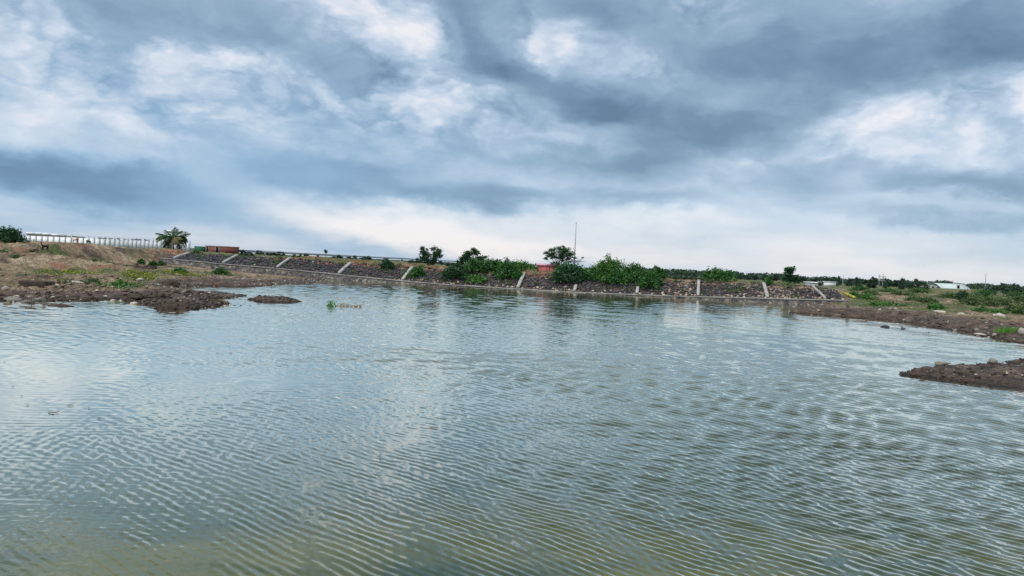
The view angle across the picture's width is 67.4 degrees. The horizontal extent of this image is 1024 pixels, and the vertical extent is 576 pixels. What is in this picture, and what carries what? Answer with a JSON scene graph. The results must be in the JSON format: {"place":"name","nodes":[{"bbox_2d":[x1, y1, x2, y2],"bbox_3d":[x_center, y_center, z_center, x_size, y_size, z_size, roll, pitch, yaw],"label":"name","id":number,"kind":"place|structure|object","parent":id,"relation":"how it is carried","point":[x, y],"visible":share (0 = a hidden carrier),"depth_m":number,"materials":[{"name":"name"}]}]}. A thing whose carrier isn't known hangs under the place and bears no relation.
{"place":"outdoors","nodes":[
{"label":"outdoors","id":0,"kind":"place"},
{"bbox_2d":[0,279,1023,575],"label":"water","id":1,"kind":"structure","parent":0,"point":[594,435],"depth_m":13.20,"materials":[{"name":"grey liquid"}]},
{"bbox_2d":[48,302,73,306],"bbox_3d":[-21.948,0.800,37.362,1.208,0.246,0.181,3,2,0],"label":"driftwood","id":2,"kind":"object","parent":1,"relation":"on","point":[59,304],"visible":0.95,"depth_m":37.31,"materials":[{"name":"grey wood"}]},
{"bbox_2d":[0,241,1023,389],"bbox_3d":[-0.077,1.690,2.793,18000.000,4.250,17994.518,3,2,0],"label":"ground","id":3,"kind":"structure","parent":0,"point":[80,253],"depth_m":65.51,"materials":[{"name":"brown soil"}]},
{"bbox_2d":[4,253,20,258],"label":"bush","id":4,"kind":"object","parent":3,"relation":"on","point":[15,256],"visible":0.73,"depth_m":65.71,"materials":[{"name":"green plant"}]},
{"bbox_2d":[5,296,21,300],"bbox_3d":[-25.690,0.587,39.604,0.786,0.298,0.928,3,2,0],"label":"rock","id":5,"kind":"object","parent":3,"relation":"on","point":[13,298],"visible":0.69,"depth_m":39.42,"materials":[{"name":"grey stone"}]},
{"bbox_2d":[0,225,33,242],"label":"thorn bush","id":6,"kind":"object","parent":3,"relation":"on","point":[10,235],"visible":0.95,"depth_m":91.64,"materials":[{"name":"green plant"}]},
{"bbox_2d":[23,246,38,250],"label":"earth mound","id":7,"kind":"object","parent":3,"relation":"on","point":[30,248],"visible":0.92,"depth_m":87.75,"materials":[{"name":"brown soil"}]},
{"bbox_2d":[18,280,54,287],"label":"earth block","id":8,"kind":"structure","parent":3,"relation":"on","point":[36,283],"depth_m":44.52,"materials":[{"name":"brown soil"}]},
{"bbox_2d":[56,278,78,283],"bbox_3d":[-28.843,-0.359,50.018,1.388,0.673,1.716,2,2,-19],"label":"bush","id":9,"kind":"object","parent":3,"relation":"on","point":[64,281],"visible":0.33,"depth_m":49.77,"materials":[{"name":"green plant"}]},
{"bbox_2d":[31,235,148,240],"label":"scrap pile","id":10,"kind":"object","parent":3,"relation":"on","point":[84,237],"visible":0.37,"depth_m":284.42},
{"bbox_2d":[84,276,102,284],"bbox_3d":[-26.730,-0.434,49.123,1.038,0.662,1.233,2,2,-25],"label":"bush","id":11,"kind":"object","parent":3,"relation":"on","point":[91,280],"visible":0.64,"depth_m":48.89,"materials":[{"name":"green plant"}]},
{"bbox_2d":[24,233,190,250],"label":"compound wall","id":12,"kind":"structure","parent":3,"relation":"on","point":[136,244],"depth_m":266.48,"materials":[{"name":"white paint"}]},
{"bbox_2d":[86,259,139,266],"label":"earth mound","id":13,"kind":"object","parent":3,"relation":"on","point":[125,263],"visible":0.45,"depth_m":87.20,"materials":[{"name":"brown soil"}]},
{"bbox_2d":[95,278,146,288],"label":"weeds","id":14,"kind":"object","parent":3,"relation":"on","point":[121,283],"visible":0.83,"depth_m":48.67,"materials":[{"name":"green plant"}]},
{"bbox_2d":[29,264,237,280],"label":"weeds","id":15,"kind":"object","parent":3,"relation":"on","point":[69,271],"visible":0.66,"depth_m":64.52,"materials":[{"name":"green plant"}]},
{"bbox_2d":[136,258,145,264],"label":"bush","id":16,"kind":"object","parent":3,"relation":"on","point":[141,261],"visible":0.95,"depth_m":95.83,"materials":[{"name":"green plant"}]},
{"bbox_2d":[0,253,294,299],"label":"earth clods","id":17,"kind":"object","parent":3,"relation":"on","point":[62,290],"visible":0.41,"depth_m":47.17,"materials":[{"name":"brown soil"}]},
{"bbox_2d":[138,265,157,269],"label":"earth mound","id":18,"kind":"object","parent":3,"relation":"on","point":[149,266],"visible":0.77,"depth_m":85.79,"materials":[{"name":"brown soil"}]},
{"bbox_2d":[124,291,172,299],"bbox_3d":[-20.751,0.411,43.944,2.096,0.529,2.089,4,2,43],"label":"earth mound","id":19,"kind":"object","parent":3,"relation":"on","point":[142,295],"visible":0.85,"depth_m":43.66,"materials":[{"name":"brown soil"}]},
{"bbox_2d":[147,260,157,266],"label":"bush","id":20,"kind":"object","parent":3,"relation":"on","point":[153,263],"visible":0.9,"depth_m":93.97,"materials":[{"name":"green plant"}]},
{"bbox_2d":[157,260,166,265],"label":"bush","id":21,"kind":"object","parent":3,"relation":"on","point":[161,263],"visible":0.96,"depth_m":97.81,"materials":[{"name":"green plant"}]},
{"bbox_2d":[161,279,179,287],"bbox_3d":[-25.352,-0.316,57.029,1.544,0.672,0.888,3,2,0],"label":"earth mound","id":22,"kind":"object","parent":3,"relation":"on","point":[171,282],"visible":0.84,"depth_m":56.83,"materials":[{"name":"brown soil"}]},
{"bbox_2d":[155,227,190,249],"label":"palm tree","id":23,"kind":"object","parent":3,"relation":"on","point":[173,239],"visible":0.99,"depth_m":117.68,"materials":[{"name":"green plant"}]},
{"bbox_2d":[153,299,195,309],"bbox_3d":[-17.212,0.859,39.094,2.373,0.680,1.198,3,2,0],"label":"earth mound","id":24,"kind":"object","parent":3,"relation":"on","point":[176,304],"visible":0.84,"depth_m":38.77,"materials":[{"name":"brown soil"}]},
{"bbox_2d":[166,230,187,236],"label":"white house","id":25,"kind":"structure","parent":3,"relation":"on","point":[181,233],"depth_m":315.00,"materials":[{"name":"paint"}]},
{"bbox_2d":[172,266,192,274],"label":"bush","id":26,"kind":"object","parent":3,"relation":"on","point":[180,269],"visible":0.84,"depth_m":73.84,"materials":[{"name":"green plant"}]},
{"bbox_2d":[188,249,203,253],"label":"bush","id":27,"kind":"object","parent":3,"relation":"on","point":[194,251],"visible":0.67,"depth_m":111.82,"materials":[{"name":"green plant"}]},
{"bbox_2d":[194,246,204,251],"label":"net fence","id":28,"kind":"object","parent":3,"relation":"on","point":[200,248],"visible":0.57,"depth_m":267.88,"materials":[{"name":"green fabric"}]},
{"bbox_2d":[210,266,231,274],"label":"bush","id":29,"kind":"object","parent":3,"relation":"on","point":[220,270],"visible":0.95,"depth_m":85.86,"materials":[{"name":"green plant"}]},
{"bbox_2d":[205,245,239,253],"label":"brick house","id":30,"kind":"structure","parent":3,"relation":"on","point":[228,249],"depth_m":265.11,"materials":[{"name":"brick"}]},
{"bbox_2d":[236,249,248,255],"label":"field tree","id":31,"kind":"object","parent":3,"relation":"on","point":[243,252],"visible":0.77,"depth_m":174.72,"materials":[{"name":"green plant"}]},
{"bbox_2d":[190,248,536,265],"bbox_3d":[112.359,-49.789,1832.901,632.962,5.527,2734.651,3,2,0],"label":"viaduct","id":32,"kind":"object","parent":3,"relation":"on","point":[276,252],"visible":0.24,"depth_m":732.29,"materials":[{"name":"concrete"}]},
{"bbox_2d":[379,259,394,269],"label":"thorn bush","id":33,"kind":"object","parent":3,"relation":"on","point":[388,264],"visible":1,"depth_m":101.53,"materials":[{"name":"green plant"}]},
{"bbox_2d":[409,264,427,277],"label":"thorn bush","id":34,"kind":"object","parent":3,"relation":"on","point":[418,271],"visible":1,"depth_m":98.99,"materials":[{"name":"green plant"}]},
{"bbox_2d":[417,245,444,264],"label":"tree","id":35,"kind":"object","parent":3,"relation":"on","point":[426,255],"visible":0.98,"depth_m":106.00,"materials":[{"name":"green plant"}]},
{"bbox_2d":[438,261,472,279],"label":"thorn bush","id":36,"kind":"object","parent":3,"relation":"on","point":[456,270],"visible":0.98,"depth_m":97.71,"materials":[{"name":"green plant"}]},
{"bbox_2d":[455,247,488,264],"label":"tree","id":37,"kind":"object","parent":3,"relation":"on","point":[464,257],"visible":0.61,"depth_m":102.86,"materials":[{"name":"green plant"}]},
{"bbox_2d":[464,256,488,273],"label":"thorn bush","id":38,"kind":"object","parent":3,"relation":"on","point":[473,265],"visible":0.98,"depth_m":98.99,"materials":[{"name":"green plant"}]},
{"bbox_2d":[464,273,488,283],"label":"thorn bush","id":39,"kind":"object","parent":3,"relation":"on","point":[478,278],"visible":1,"depth_m":96.79,"materials":[{"name":"green plant"}]},
{"bbox_2d":[479,258,506,271],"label":"thorn bush","id":40,"kind":"object","parent":3,"relation":"on","point":[492,264],"visible":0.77,"depth_m":99.47,"materials":[{"name":"green plant"}]},
{"bbox_2d":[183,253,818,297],"bbox_3d":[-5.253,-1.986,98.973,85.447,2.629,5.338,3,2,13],"label":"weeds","id":41,"kind":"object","parent":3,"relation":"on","point":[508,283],"visible":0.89,"depth_m":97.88,"materials":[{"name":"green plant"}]},
{"bbox_2d":[159,252,847,304],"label":"retaining wall","id":42,"kind":"structure","parent":3,"relation":"on","point":[274,271],"depth_m":98.80,"materials":[{"name":"concrete"}]},
{"bbox_2d":[167,253,843,299],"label":"riprap","id":43,"kind":"object","parent":42,"relation":"on","point":[791,292],"visible":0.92,"depth_m":95.73,"materials":[{"name":"grey stone"}]},
{"bbox_2d":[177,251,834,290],"bbox_3d":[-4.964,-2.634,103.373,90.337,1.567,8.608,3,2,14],"label":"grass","id":44,"kind":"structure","parent":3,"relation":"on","point":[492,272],"depth_m":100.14,"materials":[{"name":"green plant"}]},
{"bbox_2d":[492,257,523,279],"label":"thorn bush","id":45,"kind":"object","parent":3,"relation":"on","point":[508,269],"visible":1,"depth_m":97.11,"materials":[{"name":"green plant"}]},
{"bbox_2d":[1,242,1020,329],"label":"grass","id":46,"kind":"structure","parent":3,"relation":"on","point":[845,291],"depth_m":79.32,"materials":[{"name":"green plant"}]},
{"bbox_2d":[0,278,1023,386],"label":"mud clods","id":47,"kind":"object","parent":3,"relation":"on","point":[208,297],"visible":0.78,"depth_m":42.53,"materials":[{"name":"brown soil"}]},
{"bbox_2d":[184,252,839,291],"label":"dry grass","id":48,"kind":"structure","parent":3,"relation":"on","point":[528,271],"depth_m":99.83,"materials":[{"name":"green plant"}]},
{"bbox_2d":[4,251,1023,376],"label":"rubble","id":49,"kind":"object","parent":3,"relation":"on","point":[315,279],"visible":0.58,"depth_m":57.23,"materials":[{"name":"stone"}]},
{"bbox_2d":[510,259,539,270],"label":"thorn bush","id":50,"kind":"object","parent":3,"relation":"on","point":[525,265],"visible":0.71,"depth_m":100.79,"materials":[{"name":"green plant"}]},
{"bbox_2d":[536,263,560,270],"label":"pink shelter","id":51,"kind":"object","parent":3,"relation":"on","point":[545,267],"visible":0.45,"depth_m":101.12,"materials":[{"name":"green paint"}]},
{"bbox_2d":[543,245,584,267],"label":"acacia tree","id":52,"kind":"object","parent":3,"relation":"on","point":[563,252],"visible":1,"depth_m":100.70,"materials":[{"name":"green plant"}]},
{"bbox_2d":[552,260,582,275],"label":"thorn bush","id":53,"kind":"object","parent":3,"relation":"on","point":[565,263],"visible":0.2,"depth_m":96.75,"materials":[{"name":"green plant"}]},
{"bbox_2d":[547,262,591,282],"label":"thorn bush","id":54,"kind":"object","parent":3,"relation":"on","point":[569,272],"visible":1,"depth_m":94.88,"materials":[{"name":"green plant"}]},
{"bbox_2d":[574,222,576,262],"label":"mast","id":55,"kind":"object","parent":3,"relation":"on","point":[575,243],"visible":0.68,"depth_m":102.31,"materials":[{"name":"grey metal"}]},
{"bbox_2d":[579,266,606,280],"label":"thorn bush","id":56,"kind":"object","parent":3,"relation":"on","point":[590,272],"visible":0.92,"depth_m":95.32,"materials":[{"name":"green plant"}]},
{"bbox_2d":[587,253,628,274],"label":"thorn bush","id":57,"kind":"object","parent":3,"relation":"on","point":[610,264],"visible":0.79,"depth_m":95.71,"materials":[{"name":"green plant"}]},
{"bbox_2d":[598,268,635,284],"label":"thorn bush","id":58,"kind":"object","parent":3,"relation":"on","point":[619,276],"visible":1,"depth_m":93.83,"materials":[{"name":"green plant"}]},
{"bbox_2d":[619,262,644,279],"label":"thorn bush","id":59,"kind":"object","parent":3,"relation":"on","point":[634,271],"visible":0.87,"depth_m":94.19,"materials":[{"name":"green plant"}]},
{"bbox_2d":[634,269,664,288],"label":"thorn bush","id":60,"kind":"object","parent":3,"relation":"on","point":[651,279],"visible":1,"depth_m":92.30,"materials":[{"name":"green plant"}]},
{"bbox_2d":[285,255,1023,289],"bbox_3d":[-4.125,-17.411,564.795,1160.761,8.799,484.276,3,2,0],"label":"woodland","id":61,"kind":"object","parent":3,"relation":"on","point":[988,285],"visible":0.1,"depth_m":441.19,"materials":[{"name":"green plant"}]},
{"bbox_2d":[651,265,666,279],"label":"thorn bush","id":62,"kind":"object","parent":3,"relation":"on","point":[660,272],"visible":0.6,"depth_m":94.42,"materials":[{"name":"green plant"}]},
{"bbox_2d":[675,271,682,278],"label":"tree","id":63,"kind":"object","parent":3,"relation":"on","point":[677,276],"visible":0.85,"depth_m":158.59,"materials":[{"name":"green plant"}]},
{"bbox_2d":[698,265,738,281],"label":"thorn bush","id":64,"kind":"object","parent":3,"relation":"on","point":[717,274],"visible":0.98,"depth_m":94.27,"materials":[{"name":"green plant"}]},
{"bbox_2d":[742,274,751,279],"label":"tree","id":65,"kind":"object","parent":3,"relation":"on","point":[747,277],"visible":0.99,"depth_m":285.09,"materials":[{"name":"green plant"}]},
{"bbox_2d":[762,277,773,284],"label":"thorn bush","id":66,"kind":"object","parent":3,"relation":"on","point":[768,281],"visible":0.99,"depth_m":91.11,"materials":[{"name":"green plant"}]},
{"bbox_2d":[782,266,800,282],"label":"tree","id":67,"kind":"object","parent":3,"relation":"on","point":[788,272],"visible":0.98,"depth_m":94.42,"materials":[{"name":"green plant"}]},
{"bbox_2d":[800,276,809,282],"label":"tree","id":68,"kind":"object","parent":3,"relation":"on","point":[803,279],"visible":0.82,"depth_m":248.46,"materials":[{"name":"green plant"}]},
{"bbox_2d":[803,278,835,286],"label":"white shed","id":69,"kind":"structure","parent":3,"relation":"on","point":[830,284],"depth_m":187.71,"materials":[{"name":"paint"}]},
{"bbox_2d":[842,298,853,307],"bbox_3d":[28.155,1.289,64.434,0.880,1.173,0.521,3,2,0],"label":"dry plant","id":70,"kind":"object","parent":3,"relation":"on","point":[847,304],"visible":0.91,"depth_m":64.37,"materials":[{"name":"plant"}]},
{"bbox_2d":[844,278,854,286],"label":"tree","id":71,"kind":"object","parent":3,"relation":"on","point":[848,282],"visible":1,"depth_m":184.59,"materials":[{"name":"green plant"}]},
{"bbox_2d":[842,291,856,299],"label":"yellow parapet","id":72,"kind":"structure","parent":3,"relation":"on","point":[849,295],"depth_m":88.47,"materials":[{"name":"paint"}]},
{"bbox_2d":[854,277,861,286],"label":"tree","id":73,"kind":"object","parent":3,"relation":"on","point":[857,279],"visible":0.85,"depth_m":184.68,"materials":[{"name":"green plant"}]},
{"bbox_2d":[847,284,869,290],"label":"scrub bush","id":74,"kind":"object","parent":3,"relation":"on","point":[860,287],"visible":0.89,"depth_m":124.49,"materials":[{"name":"green plant"}]},
{"bbox_2d":[856,292,880,299],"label":"scrub bush","id":75,"kind":"object","parent":3,"relation":"on","point":[869,296],"visible":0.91,"depth_m":87.62,"materials":[{"name":"green plant"}]},
{"bbox_2d":[859,289,881,295],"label":"scrub bush","id":76,"kind":"object","parent":3,"relation":"on","point":[874,291],"visible":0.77,"depth_m":94.76,"materials":[{"name":"green plant"}]},
{"bbox_2d":[864,281,876,287],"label":"tree","id":77,"kind":"object","parent":3,"relation":"on","point":[872,285],"visible":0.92,"depth_m":188.06,"materials":[{"name":"green plant"}]},
{"bbox_2d":[868,300,890,305],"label":"scrub bush","id":78,"kind":"object","parent":3,"relation":"on","point":[878,303],"visible":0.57,"depth_m":81.80,"materials":[{"name":"green plant"}]},
{"bbox_2d":[871,285,898,291],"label":"scrub bush","id":79,"kind":"object","parent":3,"relation":"on","point":[887,290],"visible":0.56,"depth_m":117.50,"materials":[{"name":"green plant"}]},
{"bbox_2d":[882,277,889,287],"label":"tree","id":80,"kind":"object","parent":3,"relation":"on","point":[885,285],"visible":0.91,"depth_m":184.62,"materials":[{"name":"green plant"}]},
{"bbox_2d":[886,280,897,286],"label":"tree","id":81,"kind":"object","parent":3,"relation":"on","point":[895,283],"visible":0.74,"depth_m":250.37,"materials":[{"name":"green plant"}]},
{"bbox_2d":[884,301,908,306],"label":"scrub bush","id":82,"kind":"object","parent":3,"relation":"on","point":[893,304],"visible":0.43,"depth_m":77.80,"materials":[{"name":"green plant"}]},
{"bbox_2d":[897,280,905,288],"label":"tree","id":83,"kind":"object","parent":3,"relation":"on","point":[901,286],"visible":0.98,"depth_m":184.41,"materials":[{"name":"green plant"}]},
{"bbox_2d":[889,289,917,295],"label":"scrub bush","id":84,"kind":"object","parent":3,"relation":"on","point":[897,292],"visible":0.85,"depth_m":104.75,"materials":[{"name":"green plant"}]},
{"bbox_2d":[903,294,924,301],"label":"scrub bush","id":85,"kind":"object","parent":3,"relation":"on","point":[912,298],"visible":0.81,"depth_m":87.69,"materials":[{"name":"green plant"}]},
{"bbox_2d":[905,287,934,293],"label":"scrub bush","id":86,"kind":"object","parent":3,"relation":"on","point":[921,290],"visible":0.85,"depth_m":124.91,"materials":[{"name":"green plant"}]},
{"bbox_2d":[914,284,931,288],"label":"tree","id":87,"kind":"object","parent":3,"relation":"on","point":[924,287],"visible":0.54,"depth_m":203.47,"materials":[{"name":"green plant"}]},
{"bbox_2d":[917,296,938,302],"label":"scrub bush","id":88,"kind":"object","parent":3,"relation":"on","point":[927,299],"visible":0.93,"depth_m":85.76,"materials":[{"name":"green plant"}]},
{"bbox_2d":[922,302,946,309],"bbox_3d":[34.761,1.532,63.049,1.786,0.839,1.982,3,2,0],"label":"scrub bush","id":89,"kind":"object","parent":3,"relation":"on","point":[933,306],"visible":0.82,"depth_m":62.62,"materials":[{"name":"green plant"}]},
{"bbox_2d":[935,361,950,365],"bbox_3d":[14.885,2.652,26.521,0.638,0.258,0.452,1,2,-38],"label":"rock","id":90,"kind":"object","parent":3,"relation":"on","point":[939,363],"visible":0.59,"depth_m":26.34,"materials":[{"name":"grey stone"}]},
{"bbox_2d":[934,291,957,297],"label":"scrub bush","id":91,"kind":"object","parent":3,"relation":"on","point":[950,295],"visible":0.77,"depth_m":104.61,"materials":[{"name":"green plant"}]},
{"bbox_2d":[928,283,969,288],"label":"warehouse","id":92,"kind":"structure","parent":3,"relation":"on","point":[951,286],"depth_m":320.46,"materials":[{"name":"white paint"}]},
{"bbox_2d":[954,290,969,299],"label":"scrub bush","id":93,"kind":"object","parent":3,"relation":"on","point":[960,295],"visible":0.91,"depth_m":91.76,"materials":[{"name":"green plant"}]},
{"bbox_2d":[954,294,990,306],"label":"scrub bush","id":94,"kind":"object","parent":3,"relation":"on","point":[974,301],"visible":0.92,"depth_m":81.70,"materials":[{"name":"green plant"}]},
{"bbox_2d":[968,304,993,311],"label":"scrub bush","id":95,"kind":"object","parent":3,"relation":"on","point":[981,308],"visible":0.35,"depth_m":69.99,"materials":[{"name":"green plant"}]},
{"bbox_2d":[969,288,1001,297],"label":"scrub bush","id":96,"kind":"object","parent":3,"relation":"on","point":[983,292],"visible":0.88,"depth_m":119.78,"materials":[{"name":"green plant"}]},
{"bbox_2d":[987,358,997,363],"bbox_3d":[17.124,2.617,27.364,0.318,0.254,0.507,3,2,13],"label":"rock","id":97,"kind":"object","parent":3,"relation":"on","point":[990,360],"visible":0.69,"depth_m":27.19,"materials":[{"name":"grey stone"}]},
{"bbox_2d":[980,294,1006,306],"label":"scrub bush","id":98,"kind":"object","parent":3,"relation":"on","point":[993,302],"visible":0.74,"depth_m":83.28,"materials":[{"name":"green plant"}]},
{"bbox_2d":[983,307,1009,313],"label":"scrub bush","id":99,"kind":"object","parent":3,"relation":"on","point":[998,311],"visible":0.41,"depth_m":67.71,"materials":[{"name":"green plant"}]},
{"bbox_2d":[992,325,1017,332],"bbox_3d":[29.506,2.423,45.601,1.982,0.469,1.419,3,2,0],"label":"grass tuft","id":100,"kind":"object","parent":3,"relation":"on","point":[1007,329],"visible":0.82,"depth_m":45.50,"materials":[{"name":"green plant"}]},
{"bbox_2d":[1000,288,1012,293],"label":"tree","id":101,"kind":"object","parent":3,"relation":"on","point":[1005,291],"visible":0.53,"depth_m":184.05,"materials":[{"name":"green plant"}]},
{"bbox_2d":[994,295,1019,305],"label":"scrub bush","id":102,"kind":"object","parent":3,"relation":"on","point":[1009,301],"visible":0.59,"depth_m":85.40,"materials":[{"name":"green plant"}]},
{"bbox_2d":[1001,303,1023,314],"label":"scrub bush","id":103,"kind":"object","parent":3,"relation":"on","point":[1014,309],"visible":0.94,"depth_m":73.47,"materials":[{"name":"green plant"}]},
{"bbox_2d":[1001,288,1023,297],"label":"scrub bush","id":104,"kind":"object","parent":3,"relation":"on","point":[1012,293],"visible":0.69,"depth_m":124.79,"materials":[{"name":"green plant"}]},
{"bbox_2d":[1007,293,1023,302],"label":"scrub bush","id":105,"kind":"object","parent":3,"relation":"on","point":[1019,298],"visible":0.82,"depth_m":92.06,"materials":[{"name":"green plant"}]},
{"bbox_2d":[0,0,1023,286],"label":"sky","id":106,"kind":"structure","parent":0,"point":[865,139],"materials":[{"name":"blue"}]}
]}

